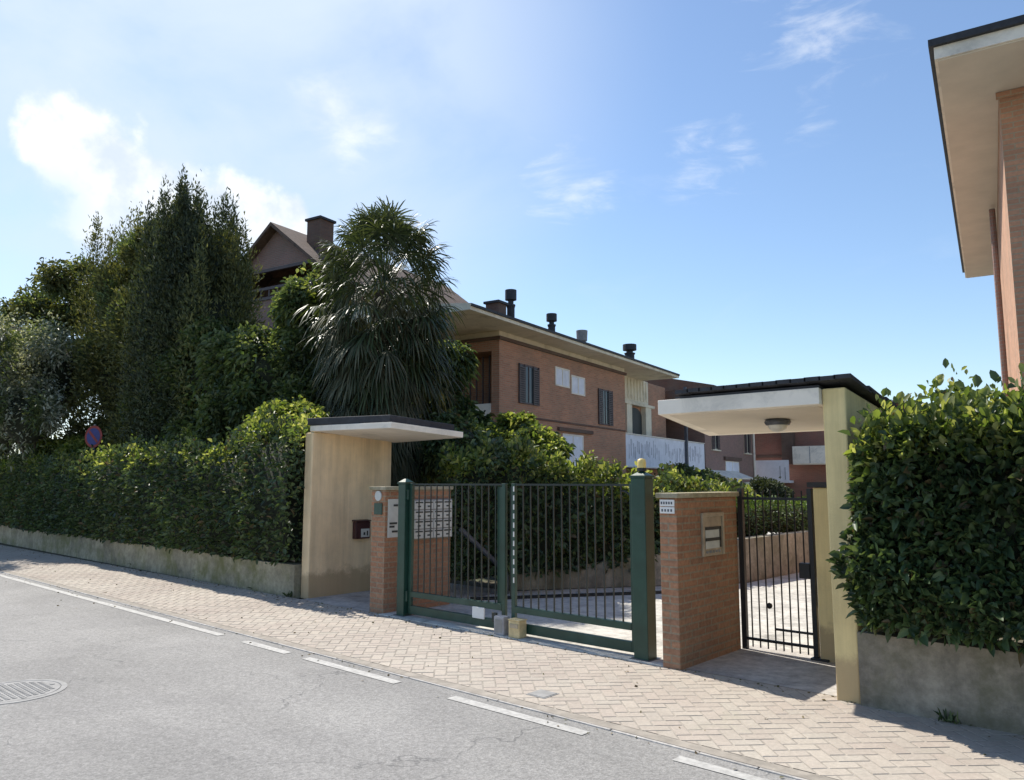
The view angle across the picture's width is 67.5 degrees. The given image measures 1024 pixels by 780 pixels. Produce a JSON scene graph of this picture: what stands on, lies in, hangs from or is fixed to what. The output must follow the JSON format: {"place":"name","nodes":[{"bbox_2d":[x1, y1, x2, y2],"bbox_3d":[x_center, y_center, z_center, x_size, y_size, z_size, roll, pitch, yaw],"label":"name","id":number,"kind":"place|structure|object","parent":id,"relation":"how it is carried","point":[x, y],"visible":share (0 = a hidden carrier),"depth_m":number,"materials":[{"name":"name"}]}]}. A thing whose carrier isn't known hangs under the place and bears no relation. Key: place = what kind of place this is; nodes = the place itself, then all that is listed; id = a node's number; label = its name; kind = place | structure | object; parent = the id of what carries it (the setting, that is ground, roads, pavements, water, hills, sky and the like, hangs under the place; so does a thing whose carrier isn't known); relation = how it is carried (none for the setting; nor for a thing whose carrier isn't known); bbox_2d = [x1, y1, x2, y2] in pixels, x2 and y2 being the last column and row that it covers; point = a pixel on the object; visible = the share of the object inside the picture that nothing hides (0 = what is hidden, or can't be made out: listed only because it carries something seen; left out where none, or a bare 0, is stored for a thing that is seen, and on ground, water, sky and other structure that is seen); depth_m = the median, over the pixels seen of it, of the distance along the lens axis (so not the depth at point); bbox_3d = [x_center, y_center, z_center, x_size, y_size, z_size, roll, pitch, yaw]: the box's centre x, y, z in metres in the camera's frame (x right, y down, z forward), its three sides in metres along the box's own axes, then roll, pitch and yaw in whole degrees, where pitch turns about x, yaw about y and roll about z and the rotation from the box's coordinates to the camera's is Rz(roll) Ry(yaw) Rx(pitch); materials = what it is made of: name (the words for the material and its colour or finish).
{"place":"outdoors","nodes":[
{"label":"outdoors","id":0,"kind":"place"},
{"bbox_2d":[242,215,467,407],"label":"gabled house","id":1,"kind":"structure","parent":0,"point":[283,252],"depth_m":25.92,"materials":[{"name":"brick"}]},
{"bbox_2d":[0,572,795,779],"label":"road","id":2,"kind":"structure","parent":0,"point":[140,697],"depth_m":5.18,"materials":[{"name":"grey asphalt"}]},
{"bbox_2d":[0,679,67,704],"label":"manhole cover","id":3,"kind":"object","parent":2,"relation":"on","point":[16,691],"visible":1,"depth_m":5.92,"materials":[{"name":"metal"}]},
{"bbox_2d":[0,574,767,779],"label":"road marking","id":4,"kind":"object","parent":2,"relation":"on","point":[700,764],"visible":1,"depth_m":5.69,"materials":[{"name":"paint"}]},
{"bbox_2d":[302,583,496,611],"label":"path","id":5,"kind":"structure","parent":0,"point":[358,600],"depth_m":10.66,"materials":[{"name":"concrete"}]},
{"bbox_2d":[0,508,1022,695],"bbox_3d":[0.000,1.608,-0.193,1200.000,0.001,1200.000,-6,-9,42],"label":"ground","id":6,"kind":"structure","parent":0,"point":[485,582],"depth_m":12.58,"materials":[{"name":"grey concrete"}]},
{"bbox_2d":[0,304,91,471],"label":"leafy tree","id":7,"kind":"object","parent":6,"relation":"on","point":[35,366],"visible":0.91,"depth_m":18.78,"materials":[{"name":"green plant"}]},
{"bbox_2d":[0,248,101,455],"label":"leafy tree","id":8,"kind":"object","parent":6,"relation":"on","point":[54,280],"visible":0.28,"depth_m":21.27,"materials":[{"name":"green plant"}]},
{"bbox_2d":[23,433,102,467],"bbox_3d":[-11.237,2.467,19.223,4.262,2.895,1.390,-6,-9,42],"label":"leafy shrub","id":9,"kind":"object","parent":6,"relation":"on","point":[68,444],"visible":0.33,"depth_m":18.53,"materials":[{"name":"green plant"}]},
{"bbox_2d":[85,424,102,450],"bbox_3d":[-9.822,2.275,17.882,0.517,2.950,0.067,-2,-7,18],"label":"road sign","id":10,"kind":"object","parent":6,"relation":"on","point":[93,435],"visible":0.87,"depth_m":18.00,"materials":[{"name":"metal"}]},
{"bbox_2d":[62,214,213,452],"bbox_3d":[-9.198,-0.181,19.069,6.805,8.124,3.066,-6,-9,42],"label":"evergreen tree","id":11,"kind":"object","parent":6,"relation":"on","point":[106,278],"visible":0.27,"depth_m":18.30,"materials":[{"name":"green plant"}]},
{"bbox_2d":[66,195,221,436],"bbox_3d":[-9.103,-0.573,20.075,4.167,9.138,4.463,-6,-9,42],"label":"cypress tree","id":12,"kind":"object","parent":6,"relation":"on","point":[109,247],"visible":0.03,"depth_m":19.24,"materials":[{"name":"green plant"}]},
{"bbox_2d":[0,525,301,597],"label":"wall","id":13,"kind":"structure","parent":6,"relation":"on","point":[280,578],"depth_m":13.22,"materials":[{"name":"concrete"}]},
{"bbox_2d":[0,401,329,565],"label":"hedge","id":14,"kind":"object","parent":13,"relation":"on","point":[245,502],"visible":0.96,"depth_m":13.06,"materials":[{"name":"green plant"}]},
{"bbox_2d":[115,164,249,452],"bbox_3d":[-7.066,-0.745,16.792,3.128,8.695,2.833,-6,-9,42],"label":"cypress tree","id":15,"kind":"object","parent":6,"relation":"on","point":[166,271],"visible":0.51,"depth_m":16.16,"materials":[{"name":"green plant"}]},
{"bbox_2d":[170,211,265,452],"bbox_3d":[-6.161,-0.202,16.023,1.934,7.434,1.926,3,-8,-25],"label":"cypress tree","id":16,"kind":"object","parent":6,"relation":"on","point":[241,295],"visible":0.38,"depth_m":15.99,"materials":[{"name":"green plant"}]},
{"bbox_2d":[135,314,302,460],"bbox_3d":[-5.996,0.836,15.589,5.652,5.269,2.172,-6,-9,42],"label":"leafy tree","id":17,"kind":"object","parent":6,"relation":"on","point":[233,382],"visible":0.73,"depth_m":14.36,"materials":[{"name":"green plant"}]},
{"bbox_2d":[230,395,328,454],"bbox_3d":[-3.888,1.599,12.427,2.731,2.998,1.115,-6,-9,42],"label":"leafy shrub","id":18,"kind":"object","parent":6,"relation":"on","point":[295,409],"visible":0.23,"depth_m":12.21,"materials":[{"name":"green plant"}]},
{"bbox_2d":[255,259,339,561],"bbox_3d":[-3.909,0.412,14.248,2.179,5.786,1.558,-6,-9,42],"label":"leafy shrub","id":19,"kind":"object","parent":6,"relation":"on","point":[292,295],"visible":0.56,"depth_m":13.94,"materials":[{"name":"green plant"}]},
{"bbox_2d":[289,195,466,485],"bbox_3d":[-2.352,-0.130,13.478,3.124,6.679,3.109,-6,-9,42],"label":"fan palm","id":20,"kind":"object","parent":6,"relation":"on","point":[376,366],"visible":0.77,"depth_m":12.88,"materials":[{"name":"green plant"}]},
{"bbox_2d":[301,415,462,598],"bbox_3d":[-1.763,1.655,10.812,1.809,2.513,1.607,-6,-9,42],"label":"entrance canopy","id":21,"kind":"object","parent":6,"relation":"on","point":[347,462],"visible":0.94,"depth_m":10.97,"materials":[{"name":"paint"}]},
{"bbox_2d":[352,519,370,538],"bbox_3d":[-2.211,2.047,11.273,0.105,0.275,0.280,-6,-9,42],"label":"wall letterbox","id":22,"kind":"object","parent":21,"relation":"attached to","point":[361,529],"depth_m":11.22,"materials":[{"name":"red metal"}]},
{"bbox_2d":[0,571,808,779],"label":"kerb","id":23,"kind":"structure","parent":6,"relation":"on","point":[639,737],"depth_m":5.59,"materials":[{"name":"concrete"}]},
{"bbox_2d":[369,486,452,613],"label":"brick wall","id":24,"kind":"structure","parent":6,"relation":"on","point":[383,582],"depth_m":9.53,"materials":[{"name":"brick"}]},
{"bbox_2d":[374,491,381,514],"bbox_3d":[-1.662,1.401,9.525,0.150,0.291,0.015,-6,-9,42],"label":"wall plaque","id":25,"kind":"object","parent":24,"relation":"attached to","point":[378,506],"depth_m":9.51,"materials":[{"name":"metal"}]},
{"bbox_2d":[387,499,397,537],"bbox_3d":[-1.475,1.591,9.509,0.015,0.470,0.160,-6,-9,42],"label":"notice plate","id":26,"kind":"object","parent":24,"relation":"attached to","point":[392,528],"visible":0.86,"depth_m":9.50,"materials":[{"name":"metal"}]},
{"bbox_2d":[414,499,451,538],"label":"letterbox bank","id":27,"kind":"structure","parent":24,"relation":"attached to","point":[433,524],"depth_m":9.92,"materials":[{"name":"metal"}]},
{"bbox_2d":[414,530,423,538],"bbox_3d":[-1.182,1.830,9.731,0.015,0.108,0.152,-6,-9,42],"label":"box door","id":28,"kind":"structure","parent":27,"relation":"in","point":[421,532],"depth_m":9.73,"materials":[{"name":"metal"}]},
{"bbox_2d":[414,520,423,528],"bbox_3d":[-1.182,1.709,9.746,0.015,0.108,0.152,-6,-9,42],"label":"box door","id":29,"kind":"structure","parent":27,"relation":"in","point":[421,526],"depth_m":9.74,"materials":[{"name":"metal"}]},
{"bbox_2d":[414,510,423,518],"bbox_3d":[-1.182,1.588,9.760,0.015,0.108,0.152,-6,-9,42],"label":"box door","id":30,"kind":"structure","parent":27,"relation":"in","point":[421,511],"depth_m":9.77,"materials":[{"name":"metal"}]},
{"bbox_2d":[414,501,423,508],"bbox_3d":[-1.182,1.467,9.775,0.015,0.108,0.152,-6,-9,42],"label":"box door","id":31,"kind":"structure","parent":27,"relation":"in","point":[416,502],"depth_m":9.78,"materials":[{"name":"metal"}]},
{"bbox_2d":[425,529,432,537],"bbox_3d":[-1.072,1.845,9.853,0.015,0.108,0.152,-6,-9,42],"label":"box door","id":32,"kind":"structure","parent":27,"relation":"in","point":[427,531],"depth_m":9.84,"materials":[{"name":"metal"}]},
{"bbox_2d":[425,519,432,527],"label":"box door","id":33,"kind":"structure","parent":27,"relation":"in","point":[427,522],"depth_m":9.86,"materials":[{"name":"metal"}]},
{"bbox_2d":[425,510,432,518],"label":"box door","id":34,"kind":"structure","parent":27,"relation":"in","point":[427,516],"depth_m":9.87,"materials":[{"name":"metal"}]},
{"bbox_2d":[426,500,433,508],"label":"box door","id":35,"kind":"structure","parent":27,"relation":"in","point":[427,502],"depth_m":9.89,"materials":[{"name":"metal"}]},
{"bbox_2d":[433,528,441,536],"bbox_3d":[-0.961,1.859,9.974,0.015,0.108,0.152,-6,-9,42],"label":"box door","id":36,"kind":"structure","parent":27,"relation":"in","point":[439,531],"depth_m":9.97,"materials":[{"name":"metal"}]},
{"bbox_2d":[434,519,441,527],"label":"box door","id":37,"kind":"structure","parent":27,"relation":"in","point":[439,521],"depth_m":9.98,"materials":[{"name":"metal"}]},
{"bbox_2d":[434,510,441,517],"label":"box door","id":38,"kind":"structure","parent":27,"relation":"in","point":[439,511],"depth_m":10.01,"materials":[{"name":"metal"}]},
{"bbox_2d":[434,500,441,508],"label":"box door","id":39,"kind":"structure","parent":27,"relation":"in","point":[439,501],"depth_m":10.02,"materials":[{"name":"metal"}]},
{"bbox_2d":[443,528,451,536],"bbox_3d":[-0.851,1.874,10.096,0.015,0.108,0.152,-6,-9,42],"label":"box door","id":40,"kind":"structure","parent":27,"relation":"in","point":[445,533],"depth_m":10.08,"materials":[{"name":"metal"}]},
{"bbox_2d":[444,519,451,526],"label":"box door","id":41,"kind":"structure","parent":27,"relation":"in","point":[445,520],"depth_m":10.10,"materials":[{"name":"metal"}]},
{"bbox_2d":[444,509,451,517],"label":"box door","id":42,"kind":"structure","parent":27,"relation":"in","point":[445,510],"depth_m":10.11,"materials":[{"name":"metal"}]},
{"bbox_2d":[444,500,451,507],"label":"box door","id":43,"kind":"structure","parent":27,"relation":"in","point":[446,502],"depth_m":10.13,"materials":[{"name":"metal"}]},
{"bbox_2d":[367,406,492,485],"bbox_3d":[-1.965,1.705,13.778,3.993,3.110,1.546,-6,-9,42],"label":"leafy shrub","id":44,"kind":"object","parent":6,"relation":"on","point":[431,449],"visible":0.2,"depth_m":12.92,"materials":[{"name":"green plant"}]},
{"bbox_2d":[419,336,495,482],"bbox_3d":[-1.111,1.177,14.946,1.808,4.433,1.940,1,-7,-11],"label":"leafy tree","id":45,"kind":"object","parent":6,"relation":"on","point":[466,369],"visible":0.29,"depth_m":14.84,"materials":[{"name":"green plant"}]},
{"bbox_2d":[438,409,576,471],"bbox_3d":[-0.252,1.790,13.880,2.973,2.964,1.725,-2,-7,20],"label":"leafy shrub","id":46,"kind":"object","parent":6,"relation":"on","point":[507,426],"visible":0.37,"depth_m":13.62,"materials":[{"name":"green plant"}]},
{"bbox_2d":[318,289,705,493],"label":"brick house","id":47,"kind":"structure","parent":6,"relation":"on","point":[580,393],"depth_m":26.88,"materials":[{"name":"brown brick"}]},
{"bbox_2d":[518,363,539,405],"bbox_3d":[0.537,-0.164,24.413,0.080,1.250,1.240,-4,-8,32],"label":"window","id":48,"kind":"structure","parent":47,"relation":"in","point":[528,376],"depth_m":24.44,"materials":[{"name":"grey wood"}]},
{"bbox_2d":[555,366,569,387],"bbox_3d":[1.733,-0.429,26.392,0.050,0.650,1.050,-4,-8,32],"label":"window","id":49,"kind":"structure","parent":47,"relation":"in","point":[562,376],"depth_m":26.37,"materials":[{"name":"white paint"}]},
{"bbox_2d":[562,433,583,465],"bbox_3d":[2.128,2.129,26.729,0.050,1.150,1.550,-4,-8,32],"label":"window","id":50,"kind":"structure","parent":47,"relation":"in","point":[578,440],"depth_m":26.91,"materials":[{"name":"white paint"}]},
{"bbox_2d":[571,375,584,395],"bbox_3d":[2.353,-0.151,27.367,0.050,0.670,1.060,-4,-8,32],"label":"window","id":51,"kind":"structure","parent":47,"relation":"in","point":[577,383],"depth_m":27.33,"materials":[{"name":"white paint"}]},
{"bbox_2d":[598,388,613,425],"bbox_3d":[3.558,0.661,29.183,0.080,1.350,1.240,-4,-8,32],"label":"window","id":52,"kind":"structure","parent":47,"relation":"in","point":[605,397],"depth_m":29.18,"materials":[{"name":"grey wood"}]},
{"bbox_2d":[632,408,641,434],"bbox_3d":[5.406,1.958,33.712,0.038,2.356,1.530,-4,-8,32],"label":"door","id":53,"kind":"structure","parent":47,"relation":"in","point":[636,415],"depth_m":33.93,"materials":[{"name":"grey glass"}]},
{"bbox_2d":[379,611,662,666],"bbox_3d":[-0.002,2.578,8.095,3.930,0.032,0.440,-6,-9,42],"label":"gate threshold","id":54,"kind":"object","parent":6,"relation":"on","point":[603,651],"visible":0.32,"depth_m":7.69,"materials":[{"name":"concrete"}]},
{"bbox_2d":[394,479,414,616],"bbox_3d":[-1.294,1.902,9.267,0.190,1.645,0.190,-6,-9,42],"label":"gate post","id":55,"kind":"object","parent":54,"relation":"on","point":[403,548],"visible":0.88,"depth_m":9.21,"materials":[{"name":"green metal"}]},
{"bbox_2d":[408,483,506,627],"bbox_3d":[-0.650,1.833,8.694,1.570,1.535,0.075,-6,-9,42],"label":"gate leaf","id":56,"kind":"object","parent":55,"relation":"attached to","point":[477,617],"visible":0.91,"depth_m":8.56,"materials":[{"name":"green metal"}]},
{"bbox_2d":[494,615,509,635],"bbox_3d":[-0.108,2.458,8.013,0.140,0.190,0.105,-6,-9,42],"label":"drop bolt box","id":57,"kind":"object","parent":54,"relation":"on","point":[501,624],"visible":0.97,"depth_m":7.97,"materials":[{"name":"grey plastic"}]},
{"bbox_2d":[508,617,526,638],"bbox_3d":[0.056,2.445,7.867,0.160,0.183,0.133,-6,-9,42],"label":"gate stop","id":58,"kind":"object","parent":54,"relation":"on","point":[517,628],"visible":1,"depth_m":7.82,"materials":[{"name":"yellow concrete"}]},
{"bbox_2d":[629,471,660,661],"bbox_3d":[1.204,1.600,7.010,0.210,1.705,0.210,-6,-9,42],"label":"gate post","id":59,"kind":"object","parent":54,"relation":"on","point":[644,594],"visible":0.85,"depth_m":6.95,"materials":[{"name":"green metal"}]},
{"bbox_2d":[510,484,633,652],"bbox_3d":[0.560,1.704,7.625,1.609,1.535,0.060,-6,-9,42],"label":"gate leaf","id":60,"kind":"object","parent":59,"relation":"attached to","point":[589,639],"visible":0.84,"depth_m":7.59,"materials":[{"name":"green metal"}]},
{"bbox_2d":[637,458,646,470],"bbox_3d":[1.204,0.694,7.119,0.090,0.120,0.090,-6,-9,42],"label":"warning beacon","id":61,"kind":"object","parent":59,"relation":"on","point":[641,464],"visible":1,"depth_m":7.09,"materials":[{"name":"yellow plastic"}]},
{"bbox_2d":[435,429,766,584],"bbox_3d":[2.812,2.080,14.461,3.299,2.267,10.434,-6,-9,42],"label":"hedge","id":62,"kind":"object","parent":6,"relation":"on","point":[462,463],"visible":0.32,"depth_m":11.55,"materials":[{"name":"green plant"}]},
{"bbox_2d":[509,530,816,589],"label":"retaining wall","id":63,"kind":"structure","parent":6,"relation":"on","point":[627,571],"depth_m":12.47,"materials":[{"name":"brown brick"}]},
{"bbox_2d":[736,495,814,535],"bbox_3d":[9.381,3.086,20.195,1.535,0.939,17.484,-5,-9,37],"label":"hedge","id":64,"kind":"object","parent":63,"relation":"on","point":[790,517],"visible":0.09,"depth_m":14.00,"materials":[{"name":"green plant"}]},
{"bbox_2d":[653,462,729,483],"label":"leafy shrub","id":65,"kind":"object","parent":6,"relation":"on","point":[689,470],"visible":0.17,"depth_m":30.30,"materials":[{"name":"green plant"}]},
{"bbox_2d":[655,492,740,669],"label":"brick wall","id":66,"kind":"structure","parent":6,"relation":"on","point":[700,611],"depth_m":6.83,"materials":[{"name":"brick"}]},
{"bbox_2d":[660,500,674,513],"bbox_3d":[1.360,1.022,6.720,0.144,0.120,0.014,-6,-9,42],"label":"number plaque","id":67,"kind":"object","parent":66,"relation":"attached to","point":[669,510],"visible":1,"depth_m":6.71,"materials":[{"name":"white paint"}]},
{"bbox_2d":[700,512,724,556],"bbox_3d":[1.863,1.330,7.096,0.024,0.393,0.420,-6,-9,42],"label":"intercom panel","id":68,"kind":"object","parent":66,"relation":"attached to","point":[712,534],"visible":1,"depth_m":7.08,"materials":[{"name":"beige metal"}]},
{"bbox_2d":[737,488,829,662],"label":"pedestrian gate","id":69,"kind":"structure","parent":66,"relation":"attached to","point":[808,570],"depth_m":7.20,"materials":[{"name":"black metal"}]},
{"bbox_2d":[743,475,794,509],"bbox_3d":[10.237,4.333,30.557,2.246,1.904,2.142,-6,-9,42],"label":"leafy shrub","id":70,"kind":"object","parent":6,"relation":"on","point":[766,485],"visible":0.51,"depth_m":29.95,"materials":[{"name":"green plant"}]},
{"bbox_2d":[658,373,905,703],"bbox_3d":[2.419,1.246,6.981,2.079,2.412,2.040,-6,-9,42],"label":"entrance canopy","id":71,"kind":"object","parent":6,"relation":"on","point":[830,406],"visible":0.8,"depth_m":6.10,"materials":[{"name":"yellow paint"}]},
{"bbox_2d":[764,419,790,431],"bbox_3d":[2.350,0.320,6.775,0.230,0.108,0.230,-6,-9,42],"label":"ceiling lamp","id":72,"kind":"object","parent":71,"relation":"attached to","point":[777,425],"visible":1,"depth_m":6.71,"materials":[{"name":"white glass"}]},
{"bbox_2d":[755,400,907,497],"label":"brick house","id":73,"kind":"structure","parent":6,"relation":"on","point":[796,461],"depth_m":47.65,"materials":[{"name":"brown brick"}]},
{"bbox_2d":[857,630,1023,734],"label":"wall","id":74,"kind":"structure","parent":6,"relation":"on","point":[976,686],"depth_m":5.16,"materials":[{"name":"grey concrete"}]},
{"bbox_2d":[825,358,1023,667],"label":"hedge","id":75,"kind":"object","parent":74,"relation":"on","point":[935,547],"visible":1,"depth_m":5.05,"materials":[{"name":"green plant"}]},
{"bbox_2d":[0,545,1023,779],"bbox_3d":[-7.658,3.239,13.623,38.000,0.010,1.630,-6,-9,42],"label":"sidewalk","id":76,"kind":"structure","parent":0,"point":[975,767],"depth_m":5.97,"materials":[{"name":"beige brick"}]},
{"bbox_2d":[5,546,1023,777],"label":"fallen leaves","id":77,"kind":"object","parent":76,"relation":"on","point":[434,634],"visible":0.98,"depth_m":7.84,"materials":[{"name":"brown plant"}]},
{"bbox_2d":[526,689,558,698],"bbox_3d":[0.230,2.290,5.777,0.180,0.007,0.180,-6,-9,42],"label":"access cover","id":78,"kind":"object","parent":76,"relation":"on","point":[542,694],"visible":1,"depth_m":5.77,"materials":[{"name":"metal"}]},
{"bbox_2d":[934,707,959,723],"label":"weed","id":79,"kind":"object","parent":76,"relation":"on","point":[951,718],"visible":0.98,"depth_m":5.10,"materials":[{"name":"green plant"}]},
{"bbox_2d":[0,0,1023,455],"label":"sky","id":80,"kind":"structure","parent":0,"point":[730,192],"materials":[{"name":"blue"}]},
{"bbox_2d":[430,532,820,653],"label":"driveway","id":81,"kind":"structure","parent":0,"point":[624,634],"depth_m":9.62,"materials":[{"name":"concrete"}]},
{"bbox_2d":[459,528,508,593],"bbox_3d":[-0.385,2.410,10.749,0.070,0.998,0.975,-6,-9,42],"label":"gate strut","id":82,"kind":"object","parent":81,"relation":"on","point":[478,546],"visible":0.47,"depth_m":10.70,"materials":[{"name":"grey metal"}]},
{"bbox_2d":[470,591,661,599],"bbox_3d":[1.151,2.903,10.873,3.523,0.030,0.120,2,-7,-13],"label":"drain channel","id":83,"kind":"object","parent":81,"relation":"on","point":[559,595],"visible":0.37,"depth_m":10.72,"materials":[{"name":"black metal"}]},
{"bbox_2d":[645,379,755,487],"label":"brick house","id":84,"kind":"structure","parent":0,"point":[730,456],"depth_m":40.93,"materials":[{"name":"white paint"}]},
{"bbox_2d":[711,435,720,450],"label":"window","id":85,"kind":"structure","parent":84,"relation":"in","point":[715,439],"depth_m":40.57,"materials":[{"name":"grey glass"}]},
{"bbox_2d":[725,461,739,482],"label":"window","id":86,"kind":"structure","parent":84,"relation":"in","point":[729,465],"depth_m":42.81,"materials":[{"name":"white paint"}]},
{"bbox_2d":[744,434,751,454],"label":"window","id":87,"kind":"structure","parent":84,"relation":"in","point":[747,437],"depth_m":45.82,"materials":[{"name":"grey glass"}]},
{"bbox_2d":[686,644,836,695],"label":"entry floor","id":88,"kind":"structure","parent":0,"point":[795,669],"depth_m":6.58,"materials":[{"name":"concrete"}]},
{"bbox_2d":[928,14,1023,395],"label":"brick house","id":89,"kind":"structure","parent":0,"point":[978,75],"depth_m":9.41,"materials":[{"name":"paint"}]}
]}

